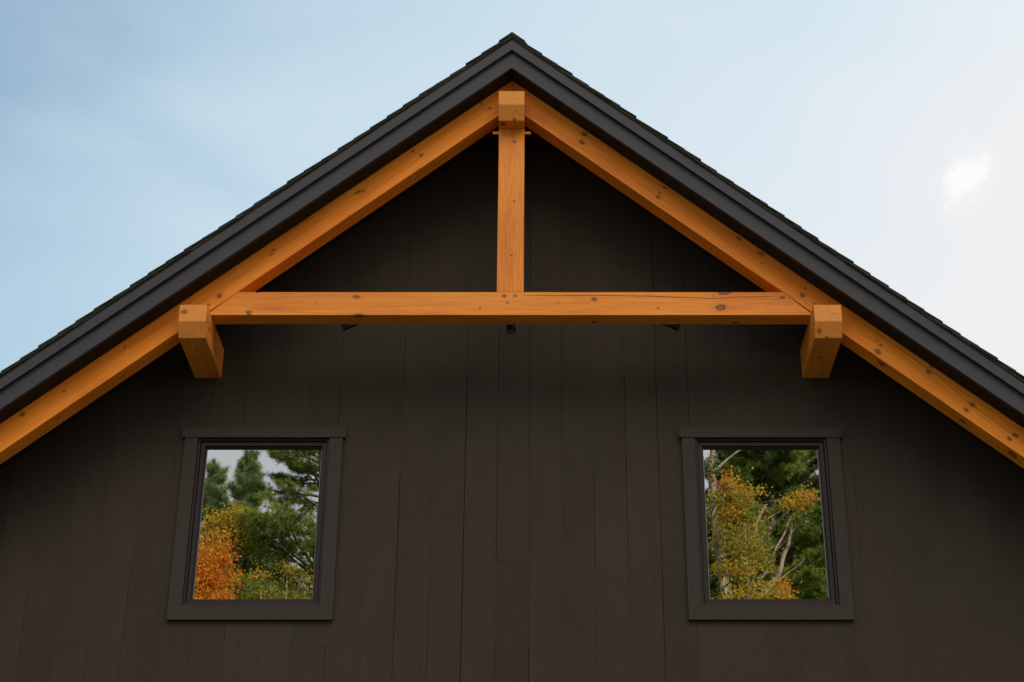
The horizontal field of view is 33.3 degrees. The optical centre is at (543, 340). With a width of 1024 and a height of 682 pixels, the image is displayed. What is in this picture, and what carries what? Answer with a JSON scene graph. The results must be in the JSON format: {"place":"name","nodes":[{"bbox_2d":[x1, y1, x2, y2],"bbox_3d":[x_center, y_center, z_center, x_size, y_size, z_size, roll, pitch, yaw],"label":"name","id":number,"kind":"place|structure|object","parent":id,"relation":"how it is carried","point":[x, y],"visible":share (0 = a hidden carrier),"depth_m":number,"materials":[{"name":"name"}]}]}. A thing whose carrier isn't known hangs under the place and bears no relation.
{"place":"outdoors","nodes":[
{"label":"outdoors","id":0,"kind":"place"},
{"bbox_2d":[0,0,1023,375],"label":"sky","id":1,"kind":"structure","parent":0,"point":[891,132],"materials":[{"name":"blue"}]},
{"label":"ground","id":2,"kind":"structure","parent":0,"visible":0},
{"bbox_2d":[0,32,1023,681],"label":"gabled house","id":3,"kind":"structure","parent":2,"relation":"on","point":[232,450],"depth_m":12.08,"materials":[{"name":"paint"}]},
{"bbox_2d":[166,428,346,620],"bbox_3d":[-1.995,1.281,11.964,1.166,1.417,0.134,0,-27,0],"label":"window","id":4,"kind":"structure","parent":3,"relation":"in","point":[264,517],"depth_m":11.95,"materials":[{"name":"glass"}]},
{"bbox_2d":[341,324,359,330],"bbox_3d":[-1.368,-0.150,12.282,0.189,0.144,0.130,0,-27,0],"label":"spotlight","id":5,"kind":"object","parent":3,"relation":"attached to","point":[345,327],"visible":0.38,"depth_m":12.27,"materials":[{"name":"black metal"}]},
{"bbox_2d":[506,324,515,333],"bbox_3d":[-0.238,-0.158,12.294,0.069,0.190,0.144,0,-27,0],"label":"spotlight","id":6,"kind":"object","parent":3,"relation":"attached to","point":[510,329],"visible":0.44,"depth_m":12.27,"materials":[{"name":"black metal"}]},
{"bbox_2d":[661,324,680,330],"bbox_3d":[0.891,-0.150,12.282,0.189,0.144,0.130,0,-27,0],"label":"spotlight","id":7,"kind":"object","parent":3,"relation":"attached to","point":[676,327],"visible":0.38,"depth_m":12.27,"materials":[{"name":"black metal"}]},
{"bbox_2d":[678,428,854,620],"bbox_3d":[1.543,1.281,11.964,1.166,1.417,0.134,0,-27,0],"label":"window","id":8,"kind":"structure","parent":3,"relation":"in","point":[760,539],"depth_m":11.95,"materials":[{"name":"glass"}]}
]}

